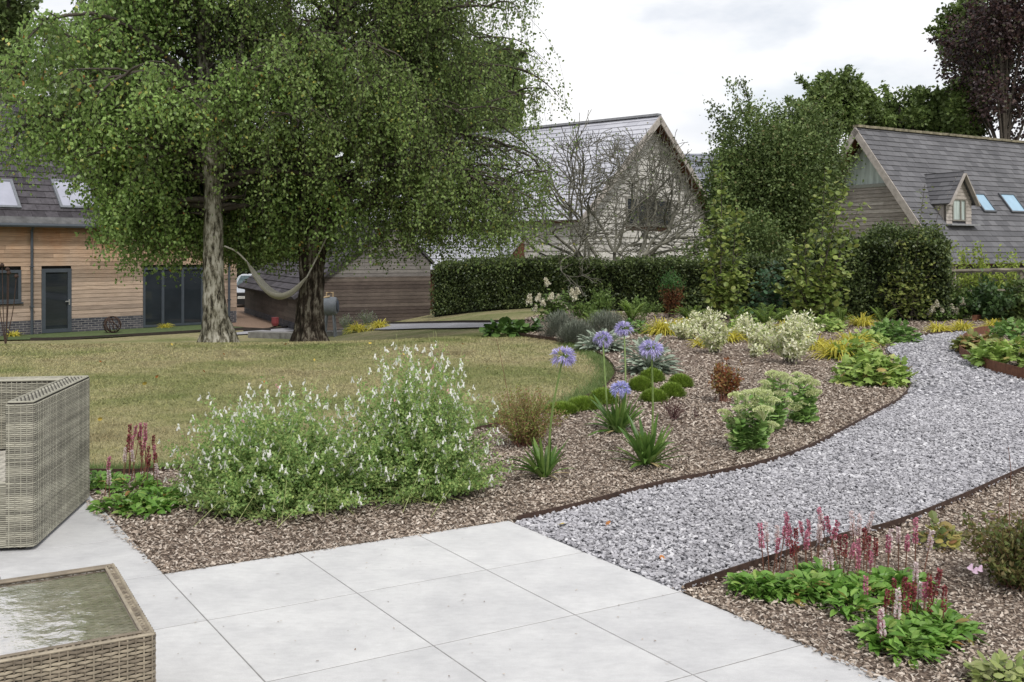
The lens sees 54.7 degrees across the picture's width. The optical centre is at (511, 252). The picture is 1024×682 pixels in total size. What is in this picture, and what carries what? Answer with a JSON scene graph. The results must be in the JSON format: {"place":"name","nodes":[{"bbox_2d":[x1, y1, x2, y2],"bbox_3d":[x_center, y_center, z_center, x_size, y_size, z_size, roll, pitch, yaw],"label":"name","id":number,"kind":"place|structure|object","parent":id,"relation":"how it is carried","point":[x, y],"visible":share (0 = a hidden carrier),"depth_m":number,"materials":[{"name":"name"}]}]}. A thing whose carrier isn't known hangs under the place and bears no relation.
{"place":"outdoors","nodes":[
{"label":"outdoors","id":0,"kind":"place"},
{"bbox_2d":[0,324,242,339],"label":"house lawn","id":1,"kind":"structure","parent":0,"point":[123,331],"depth_m":32.74,"materials":[{"name":"green plant"}]},
{"bbox_2d":[232,305,278,327],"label":"driveway","id":2,"kind":"structure","parent":0,"point":[246,320],"depth_m":37.80,"materials":[{"name":"beige gravel"}]},
{"bbox_2d":[236,322,498,333],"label":"back path","id":3,"kind":"structure","parent":0,"point":[428,325],"depth_m":27.52,"materials":[{"name":"grey concrete"}]},
{"bbox_2d":[243,319,529,330],"bbox_3d":[-3.080,2.136,29.835,3.991,1.109,14.274,0,0,-43],"label":"steel edging","id":4,"kind":"object","parent":3,"relation":"on","point":[468,321],"visible":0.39,"depth_m":27.76,"materials":[{"name":"brown metal"}]},
{"bbox_2d":[0,496,895,681],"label":"patio","id":5,"kind":"structure","parent":0,"point":[689,634],"depth_m":4.34,"materials":[{"name":"grey stone"}]},
{"bbox_2d":[0,375,89,548],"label":"wicker armchair","id":6,"kind":"object","parent":5,"relation":"on","point":[44,455],"visible":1,"depth_m":5.57,"materials":[{"name":"beige wicker"}]},
{"bbox_2d":[0,563,155,681],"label":"wicker coffee table","id":7,"kind":"object","parent":5,"relation":"on","point":[89,624],"visible":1,"depth_m":3.12,"materials":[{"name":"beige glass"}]},
{"bbox_2d":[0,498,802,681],"bbox_3d":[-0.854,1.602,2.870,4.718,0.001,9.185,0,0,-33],"label":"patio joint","id":8,"kind":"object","parent":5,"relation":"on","point":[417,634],"visible":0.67,"depth_m":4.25,"materials":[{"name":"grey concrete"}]},
{"bbox_2d":[0,308,971,468],"bbox_3d":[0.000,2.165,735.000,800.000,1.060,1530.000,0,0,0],"label":"lawn ground","id":9,"kind":"structure","parent":0,"point":[385,334],"depth_m":14.04,"materials":[{"name":"green plant"}]},
{"bbox_2d":[0,263,18,343],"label":"seed head sculpture","id":10,"kind":"object","parent":9,"relation":"on","point":[7,269],"visible":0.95,"depth_m":27.49,"materials":[{"name":"metal"}]},
{"bbox_2d":[0,0,42,92],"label":"broadleaf tree","id":11,"kind":"object","parent":9,"relation":"on","point":[12,12],"visible":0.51,"depth_m":49.81,"materials":[{"name":"green plant"}]},
{"bbox_2d":[0,93,236,335],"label":"timber house","id":12,"kind":"structure","parent":9,"relation":"on","point":[45,255],"depth_m":32.98,"materials":[{"name":"brown wood"}]},
{"bbox_2d":[0,270,22,303],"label":"window","id":13,"kind":"structure","parent":12,"relation":"in","point":[12,279],"depth_m":31.61,"materials":[{"name":"glass"}]},
{"bbox_2d":[41,268,71,332],"bbox_3d":[-14.994,1.590,32.591,0.170,2.100,0.950,0,0,45],"label":"door","id":14,"kind":"structure","parent":12,"relation":"in","point":[56,284],"depth_m":32.60,"materials":[{"name":"glass"}]},
{"bbox_2d":[143,267,202,327],"bbox_3d":[-12.154,1.590,35.523,0.110,2.100,2.280,0,0,45],"label":"glazed door","id":15,"kind":"structure","parent":12,"relation":"in","point":[181,305],"depth_m":35.48,"materials":[{"name":"glass"}]},
{"bbox_2d":[30,327,270,340],"bbox_3d":[-11.622,2.640,32.176,7.356,0.100,1.122,0,0,-31],"label":"steel edging","id":16,"kind":"object","parent":9,"relation":"on","point":[110,336],"visible":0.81,"depth_m":31.42,"materials":[{"name":"brown metal"}]},
{"bbox_2d":[0,0,449,342],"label":"birch tree","id":17,"kind":"object","parent":9,"relation":"on","point":[114,106],"visible":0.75,"depth_m":18.36,"materials":[{"name":"green plant"}]},
{"bbox_2d":[224,238,326,299],"bbox_3d":[-4.775,0.298,19.930,2.133,1.312,0.539,0,0,-39],"label":"hammock","id":18,"kind":"object","parent":17,"relation":"hanging from","point":[266,288],"visible":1,"depth_m":19.89,"materials":[{"name":"fabric"}]},
{"bbox_2d":[323,292,338,336],"bbox_3d":[-5.677,1.914,30.500,0.657,1.382,0.580,0,0,0],"label":"hose reel","id":19,"kind":"object","parent":9,"relation":"on","point":[331,306],"visible":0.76,"depth_m":30.34,"materials":[{"name":"grey plastic"}]},
{"bbox_2d":[237,220,433,329],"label":"timber outbuilding","id":20,"kind":"structure","parent":9,"relation":"on","point":[397,294],"depth_m":34.33,"materials":[{"name":"brown wood"}]},
{"bbox_2d":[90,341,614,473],"bbox_3d":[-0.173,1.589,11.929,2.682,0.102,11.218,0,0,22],"label":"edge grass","id":21,"kind":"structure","parent":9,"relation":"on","point":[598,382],"depth_m":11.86,"materials":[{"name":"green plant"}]},
{"bbox_2d":[90,332,614,474],"bbox_3d":[-0.364,1.603,13.003,3.558,0.055,13.199,0,0,18],"label":"steel edging","id":22,"kind":"object","parent":9,"relation":"on","point":[476,428],"visible":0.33,"depth_m":9.07,"materials":[{"name":"brown metal"}]},
{"bbox_2d":[146,0,581,341],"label":"birch tree","id":23,"kind":"object","parent":9,"relation":"on","point":[400,43],"visible":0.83,"depth_m":19.36,"materials":[{"name":"green plant"}]},
{"bbox_2d":[450,29,530,131],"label":"broadleaf tree","id":24,"kind":"object","parent":9,"relation":"on","point":[509,82],"visible":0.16,"depth_m":54.18,"materials":[{"name":"green plant"}]},
{"bbox_2d":[349,113,711,308],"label":"slate roofed barn","id":25,"kind":"structure","parent":9,"relation":"on","point":[638,124],"depth_m":40.24,"materials":[{"name":"grey tile"}]},
{"bbox_2d":[625,196,671,226],"bbox_3d":[5.604,-1.639,40.614,0.150,1.165,3.489,0,0,40],"label":"window","id":26,"kind":"structure","parent":25,"relation":"in","point":[628,202],"depth_m":40.00,"materials":[{"name":"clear glass"}]},
{"bbox_2d":[428,250,807,316],"bbox_3d":[2.816,1.044,28.655,13.606,2.243,2.106,0,0,35],"label":"clipped hedge","id":27,"kind":"object","parent":9,"relation":"on","point":[467,289],"visible":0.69,"depth_m":28.48,"materials":[{"name":"green plant"}]},
{"bbox_2d":[517,109,720,297],"bbox_3d":[3.384,-1.262,30.076,6.500,5.815,8.991,0,0,0],"label":"bare branched shrub","id":28,"kind":"object","parent":9,"relation":"on","point":[645,201],"visible":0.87,"depth_m":29.87,"materials":[{"name":"grey plant"}]},
{"bbox_2d":[673,205,798,266],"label":"hazel shrub","id":29,"kind":"object","parent":9,"relation":"on","point":[761,243],"visible":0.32,"depth_m":28.49,"materials":[{"name":"green plant"}]},
{"bbox_2d":[663,75,866,258],"bbox_3d":[8.101,-2.093,30.910,4.947,7.405,5.543,0,0,-44],"label":"hawthorn tree","id":30,"kind":"object","parent":9,"relation":"on","point":[777,172],"visible":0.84,"depth_m":30.02,"materials":[{"name":"green plant"}]},
{"bbox_2d":[781,64,884,144],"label":"broadleaf tree","id":31,"kind":"object","parent":9,"relation":"on","point":[853,98],"visible":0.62,"depth_m":56.90,"materials":[{"name":"green plant"}]},
{"bbox_2d":[806,217,953,320],"bbox_3d":[8.895,0.425,24.070,3.404,2.550,2.334,0,0,18],"label":"clipped hedge","id":32,"kind":"object","parent":9,"relation":"on","point":[870,261],"visible":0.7,"depth_m":23.57,"materials":[{"name":"green plant"}]},
{"bbox_2d":[849,80,943,133],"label":"broadleaf tree","id":33,"kind":"object","parent":9,"relation":"on","point":[910,113],"visible":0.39,"depth_m":58.91,"materials":[{"name":"green plant"}]},
{"bbox_2d":[797,124,1023,289],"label":"slate house","id":34,"kind":"structure","parent":9,"relation":"on","point":[976,192],"depth_m":40.16,"materials":[{"name":"grey stone"}]},
{"bbox_2d":[840,146,885,188],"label":"gable window","id":35,"kind":"structure","parent":34,"relation":"in","point":[871,177],"depth_m":40.62,"materials":[{"name":"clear glass"}]},
{"bbox_2d":[951,199,965,220],"bbox_3d":[17.428,-1.649,38.653,0.840,0.869,0.110,0,0,-31],"label":"window","id":36,"kind":"structure","parent":34,"relation":"in","point":[959,205],"depth_m":38.64,"materials":[{"name":"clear glass"}]},
{"bbox_2d":[924,66,997,136],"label":"broadleaf tree","id":37,"kind":"object","parent":9,"relation":"on","point":[950,121],"visible":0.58,"depth_m":57.01,"materials":[{"name":"green plant"}]},
{"bbox_2d":[921,0,1014,86],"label":"broadleaf tree","id":38,"kind":"object","parent":9,"relation":"on","point":[957,6],"visible":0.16,"depth_m":61.73,"materials":[{"name":"green plant"}]},
{"bbox_2d":[924,0,1023,139],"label":"broadleaf tree","id":39,"kind":"object","parent":9,"relation":"on","point":[1002,21],"visible":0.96,"depth_m":55.48,"materials":[{"name":"brown plant"}]},
{"bbox_2d":[950,240,1000,294],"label":"fence side shrub","id":40,"kind":"object","parent":9,"relation":"on","point":[973,278],"visible":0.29,"depth_m":25.42,"materials":[{"name":"green plant"}]},
{"bbox_2d":[951,268,1019,320],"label":"fence side shrub","id":41,"kind":"object","parent":9,"relation":"on","point":[987,303],"visible":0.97,"depth_m":23.12,"materials":[{"name":"green plant"}]},
{"bbox_2d":[950,268,1023,318],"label":"wooden fence","id":42,"kind":"object","parent":9,"relation":"on","point":[1019,271],"visible":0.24,"depth_m":24.03,"materials":[{"name":"brown wood"}]},
{"bbox_2d":[986,244,1023,293],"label":"fence side shrub","id":43,"kind":"object","parent":9,"relation":"on","point":[999,277],"visible":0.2,"depth_m":25.68,"materials":[{"name":"green plant"}]},
{"bbox_2d":[997,270,1023,320],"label":"fence side shrub","id":44,"kind":"object","parent":9,"relation":"on","point":[1018,313],"visible":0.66,"depth_m":23.04,"materials":[{"name":"green plant"}]},
{"bbox_2d":[19,0,1023,162],"label":"sky","id":45,"kind":"structure","parent":0,"point":[622,58],"materials":[{"name":"white"}]},
{"bbox_2d":[86,310,1023,681],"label":"mulch bed","id":46,"kind":"object","parent":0,"point":[720,584],"visible":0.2,"depth_m":5.99,"materials":[{"name":"brown wood"}]},
{"bbox_2d":[90,468,126,494],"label":"knotweed plant","id":47,"kind":"object","parent":46,"relation":"on","point":[99,482],"visible":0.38,"depth_m":6.82,"materials":[{"name":"green plant"}]},
{"bbox_2d":[86,422,203,520],"bbox_3d":[-2.368,1.444,6.491,0.781,0.490,1.139,0,0,0],"label":"knotweed plant","id":48,"kind":"object","parent":46,"relation":"on","point":[135,502],"visible":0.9,"depth_m":6.35,"materials":[{"name":"green plant"}]},
{"bbox_2d":[153,369,407,527],"bbox_3d":[-1.481,1.179,6.304,1.649,0.871,1.192,0,0,0],"label":"white salvia","id":49,"kind":"object","parent":46,"relation":"on","point":[263,468],"visible":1,"depth_m":6.11,"materials":[{"name":"green plant"}]},
{"bbox_2d":[323,331,515,516],"bbox_3d":[-0.654,1.077,6.600,1.200,1.075,1.158,0,0,32],"label":"white salvia","id":50,"kind":"object","parent":46,"relation":"on","point":[424,443],"visible":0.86,"depth_m":6.47,"materials":[{"name":"green plant"}]},
{"bbox_2d":[479,316,530,336],"bbox_3d":[-0.096,1.496,19.698,0.994,0.455,0.996,0,0,30],"label":"bergenia","id":51,"kind":"object","parent":46,"relation":"on","point":[508,326],"visible":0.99,"depth_m":19.48,"materials":[{"name":"green plant"}]},
{"bbox_2d":[480,383,570,447],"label":"fine grassy shrub","id":52,"kind":"object","parent":46,"relation":"on","point":[523,431],"visible":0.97,"depth_m":8.17,"materials":[{"name":"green plant"}]},
{"bbox_2d":[495,346,576,479],"bbox_3d":[0.161,1.138,7.045,0.594,0.942,0.479,0,0,13],"label":"agapanthus","id":53,"kind":"object","parent":46,"relation":"on","point":[547,461],"visible":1,"depth_m":7.07,"materials":[{"name":"green plant"}]},
{"bbox_2d":[526,277,581,321],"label":"hydrangea","id":54,"kind":"object","parent":46,"relation":"on","point":[556,302],"visible":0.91,"depth_m":22.68,"materials":[{"name":"white plant"}]},
{"bbox_2d":[539,310,578,336],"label":"lavender bush","id":55,"kind":"object","parent":46,"relation":"on","point":[554,323],"visible":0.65,"depth_m":18.73,"materials":[{"name":"grey plant"}]},
{"bbox_2d":[544,400,579,414],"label":"cushion plant","id":56,"kind":"object","parent":46,"relation":"on","point":[570,407],"visible":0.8,"depth_m":9.83,"materials":[{"name":"green plant"}]},
{"bbox_2d":[557,317,598,343],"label":"lavender bush","id":57,"kind":"object","parent":46,"relation":"on","point":[573,332],"visible":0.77,"depth_m":17.44,"materials":[{"name":"grey plant"}]},
{"bbox_2d":[567,299,601,322],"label":"tall leafy plant","id":58,"kind":"object","parent":46,"relation":"on","point":[585,308],"visible":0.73,"depth_m":22.54,"materials":[{"name":"green plant"}]},
{"bbox_2d":[568,395,602,410],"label":"cushion plant","id":59,"kind":"object","parent":46,"relation":"on","point":[583,402],"visible":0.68,"depth_m":10.06,"materials":[{"name":"green plant"}]},
{"bbox_2d":[589,282,618,315],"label":"tall leafy plant","id":60,"kind":"object","parent":46,"relation":"on","point":[601,300],"visible":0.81,"depth_m":23.17,"materials":[{"name":"green plant"}]},
{"bbox_2d":[589,386,618,404],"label":"cushion plant","id":61,"kind":"object","parent":46,"relation":"on","point":[600,391],"visible":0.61,"depth_m":10.46,"materials":[{"name":"green plant"}]},
{"bbox_2d":[572,328,636,351],"bbox_3d":[1.523,1.431,16.323,1.122,0.384,1.128,0,0,0],"label":"lambs ear","id":62,"kind":"object","parent":46,"relation":"on","point":[614,346],"visible":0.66,"depth_m":16.23},
{"bbox_2d":[585,309,632,334],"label":"lavender bush","id":63,"kind":"object","parent":46,"relation":"on","point":[607,321],"visible":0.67,"depth_m":19.18,"materials":[{"name":"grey plant"}]},
{"bbox_2d":[584,321,655,436],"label":"agapanthus","id":64,"kind":"object","parent":46,"relation":"on","point":[616,417],"visible":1,"depth_m":8.86,"materials":[{"name":"green plant"}]},
{"bbox_2d":[627,374,653,390],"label":"cushion plant","id":65,"kind":"object","parent":46,"relation":"on","point":[640,383],"visible":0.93,"depth_m":11.45,"materials":[{"name":"green plant"}]},
{"bbox_2d":[620,294,663,320],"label":"tall leafy plant","id":66,"kind":"object","parent":46,"relation":"on","point":[646,310],"visible":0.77,"depth_m":23.14,"materials":[{"name":"green plant"}]},
{"bbox_2d":[604,339,686,468],"bbox_3d":[1.000,1.131,7.460,0.633,0.951,0.697,0,0,0],"label":"agapanthus","id":67,"kind":"object","parent":46,"relation":"on","point":[646,450],"visible":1,"depth_m":7.45,"materials":[{"name":"green plant"}]},
{"bbox_2d":[616,333,683,374],"bbox_3d":[1.867,1.359,13.222,0.919,0.522,0.927,0,0,-26],"label":"lambs ear","id":68,"kind":"object","parent":46,"relation":"on","point":[643,363],"visible":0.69,"depth_m":13.17},
{"bbox_2d":[639,387,668,402],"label":"cushion plant","id":69,"kind":"object","parent":46,"relation":"on","point":[660,395],"visible":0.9,"depth_m":10.62,"materials":[{"name":"green plant"}]},
{"bbox_2d":[629,315,682,336],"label":"golden grass","id":70,"kind":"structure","parent":46,"relation":"on","point":[660,328],"depth_m":19.31,"materials":[{"name":"yellow plant"}]},
{"bbox_2d":[655,264,688,317],"bbox_3d":[3.901,0.938,24.128,0.774,1.328,0.785,0,0,0],"label":"acer","id":71,"kind":"object","parent":46,"relation":"on","point":[672,289],"visible":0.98,"depth_m":24.10,"materials":[{"name":"red plant"}]},
{"bbox_2d":[659,381,686,396],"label":"cushion plant","id":72,"kind":"object","parent":46,"relation":"on","point":[671,389],"visible":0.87,"depth_m":10.96,"materials":[{"name":"green plant"}]},
{"bbox_2d":[667,372,693,387],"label":"cushion plant","id":73,"kind":"object","parent":46,"relation":"on","point":[683,380],"visible":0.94,"depth_m":11.75,"materials":[{"name":"green plant"}]},
{"bbox_2d":[664,316,702,339],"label":"variegated shrub","id":74,"kind":"object","parent":46,"relation":"on","point":[687,331],"visible":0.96,"depth_m":18.17,"materials":[{"name":"white plant"}]},
{"bbox_2d":[689,306,724,328],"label":"variegated shrub","id":75,"kind":"object","parent":46,"relation":"on","point":[705,322],"visible":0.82,"depth_m":20.41,"materials":[{"name":"white plant"}]},
{"bbox_2d":[695,310,732,353],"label":"variegated shrub","id":76,"kind":"object","parent":46,"relation":"on","point":[714,339],"visible":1,"depth_m":15.71,"materials":[{"name":"white plant"}]},
{"bbox_2d":[693,160,754,319],"bbox_3d":[5.118,-0.287,23.652,1.523,3.812,1.398,0,0,0],"label":"hazel tree","id":77,"kind":"object","parent":46,"relation":"on","point":[720,291],"visible":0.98,"depth_m":23.61,"materials":[{"name":"green plant"}]},
{"bbox_2d":[707,352,743,402],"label":"red leaved shrub","id":78,"kind":"object","parent":46,"relation":"on","point":[724,385],"visible":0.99,"depth_m":10.56,"materials":[{"name":"brown plant"}]},
{"bbox_2d":[516,330,966,520],"bbox_3d":[4.781,1.597,12.885,1.180,0.066,16.901,0,0,30],"label":"steel edging","id":79,"kind":"object","parent":46,"relation":"on","point":[625,491],"visible":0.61,"depth_m":7.01,"materials":[{"name":"brown metal"}]},
{"bbox_2d":[727,312,767,339],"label":"variegated shrub","id":80,"kind":"object","parent":46,"relation":"on","point":[743,325],"visible":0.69,"depth_m":18.12,"materials":[{"name":"white plant"}]},
{"bbox_2d":[717,388,780,451],"bbox_3d":[1.925,1.347,7.972,0.518,0.513,0.390,0,0,0],"label":"sedum","id":81,"kind":"object","parent":46,"relation":"on","point":[742,435],"visible":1,"depth_m":7.98,"materials":[{"name":"green plant"}]},
{"bbox_2d":[746,322,778,350],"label":"variegated shrub","id":82,"kind":"object","parent":46,"relation":"on","point":[756,338],"visible":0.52,"depth_m":16.02,"materials":[{"name":"white plant"}]},
{"bbox_2d":[742,303,786,325],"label":"fern","id":83,"kind":"object","parent":46,"relation":"on","point":[762,317],"visible":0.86,"depth_m":21.08,"materials":[{"name":"green plant"}]},
{"bbox_2d":[737,258,797,321],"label":"leafy bush","id":84,"kind":"object","parent":46,"relation":"on","point":[766,298],"visible":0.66,"depth_m":22.77,"materials":[{"name":"green plant"}]},
{"bbox_2d":[757,370,797,429],"bbox_3d":[2.362,1.332,8.922,0.401,0.540,0.272,0,0,-30],"label":"sedum","id":85,"kind":"object","parent":46,"relation":"on","point":[779,414],"visible":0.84,"depth_m":8.90,"materials":[{"name":"green plant"}]},
{"bbox_2d":[758,310,818,363],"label":"variegated shrub","id":86,"kind":"object","parent":46,"relation":"on","point":[790,344],"visible":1,"depth_m":14.24,"materials":[{"name":"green plant"}]},
{"bbox_2d":[787,371,822,424],"bbox_3d":[2.730,1.361,9.273,0.351,0.482,0.300,0,0,0],"label":"sedum","id":87,"kind":"object","parent":46,"relation":"on","point":[804,411],"visible":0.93,"depth_m":9.25,"materials":[{"name":"green plant"}]},
{"bbox_2d":[767,167,870,322],"bbox_3d":[6.941,-0.092,22.314,2.388,3.675,1.409,0,0,0],"label":"hazel tree","id":88,"kind":"object","parent":46,"relation":"on","point":[819,292],"visible":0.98,"depth_m":22.19,"materials":[{"name":"green plant"}]},
{"bbox_2d":[808,312,847,332],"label":"leafy mound plant","id":89,"kind":"object","parent":46,"relation":"on","point":[832,324],"visible":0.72,"depth_m":20.19,"materials":[{"name":"green plant"}]},
{"bbox_2d":[723,507,938,621],"bbox_3d":[1.546,1.477,4.653,1.112,0.373,0.768,0,0,0],"label":"knotweed plant","id":90,"kind":"object","parent":46,"relation":"on","point":[801,580],"visible":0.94,"depth_m":4.70,"materials":[{"name":"green plant"}]},
{"bbox_2d":[804,337,865,361],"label":"golden grass","id":91,"kind":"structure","parent":46,"relation":"on","point":[831,348],"depth_m":14.95,"materials":[{"name":"yellow plant"}]},
{"bbox_2d":[684,466,1023,593],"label":"steel edging","id":92,"kind":"object","parent":46,"relation":"on","point":[758,561],"visible":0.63,"depth_m":5.56,"materials":[{"name":"brown metal"}]},
{"bbox_2d":[825,337,882,360],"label":"leafy mound plant","id":93,"kind":"object","parent":46,"relation":"on","point":[858,343],"visible":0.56,"depth_m":14.91,"materials":[{"name":"green plant"}]},
{"bbox_2d":[844,328,895,346],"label":"leafy mound plant","id":94,"kind":"object","parent":46,"relation":"on","point":[880,339],"visible":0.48,"depth_m":17.09,"materials":[{"name":"green plant"}]},
{"bbox_2d":[827,348,919,388],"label":"leafy mound plant","id":95,"kind":"object","parent":46,"relation":"on","point":[870,368],"visible":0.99,"depth_m":12.01,"materials":[{"name":"green plant"}]},
{"bbox_2d":[866,317,922,342],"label":"leafy mound plant","id":96,"kind":"object","parent":46,"relation":"on","point":[896,332],"visible":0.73,"depth_m":17.66,"materials":[{"name":"green plant"}]},
{"bbox_2d":[874,186,948,320],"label":"twiggy shrub","id":97,"kind":"object","parent":46,"relation":"on","point":[906,310],"visible":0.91,"depth_m":23.15,"materials":[{"name":"green plant"}]},
{"bbox_2d":[844,562,989,669],"bbox_3d":[1.709,1.503,4.153,0.737,0.261,0.461,0,0,-37],"label":"knotweed plant","id":98,"kind":"object","parent":46,"relation":"on","point":[899,630],"visible":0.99,"depth_m":4.10,"materials":[{"name":"green plant"}]},
{"bbox_2d":[911,510,964,551],"bbox_3d":[2.345,1.532,5.463,0.278,0.194,0.295,0,0,29],"label":"heuchera","id":99,"kind":"object","parent":46,"relation":"on","point":[941,532],"visible":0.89,"depth_m":5.41,"materials":[{"name":"green plant"}]},
{"bbox_2d":[948,327,1004,351],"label":"leafy mound plant","id":100,"kind":"object","parent":46,"relation":"on","point":[973,337],"visible":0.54,"depth_m":15.72,"materials":[{"name":"green plant"}]},
{"bbox_2d":[947,501,1023,594],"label":"penstemon","id":101,"kind":"object","parent":46,"relation":"on","point":[1007,551],"visible":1,"depth_m":4.72,"materials":[{"name":"green plant"}]},
{"bbox_2d":[959,325,1023,379],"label":"steel edging","id":102,"kind":"object","parent":46,"relation":"on","point":[1007,369],"visible":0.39,"depth_m":13.30,"materials":[{"name":"brown metal"}]},
{"bbox_2d":[962,649,1023,681],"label":"hosta","id":103,"kind":"object","parent":46,"relation":"on","point":[979,668],"visible":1,"depth_m":3.67,"materials":[{"name":"green plant"}]},
{"bbox_2d":[962,335,1023,366],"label":"leafy mound plant","id":104,"kind":"object","parent":46,"relation":"on","point":[1001,351],"visible":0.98,"depth_m":13.68,"materials":[{"name":"green plant"}]},
{"bbox_2d":[985,317,1023,341],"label":"leafy mound plant","id":105,"kind":"object","parent":46,"relation":"on","point":[1002,328],"visible":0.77,"depth_m":17.09,"materials":[{"name":"green plant"}]},
{"bbox_2d":[514,331,1023,593],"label":"gravel path","id":106,"kind":"structure","parent":0,"point":[718,545],"depth_m":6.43,"materials":[{"name":"grey gravel"}]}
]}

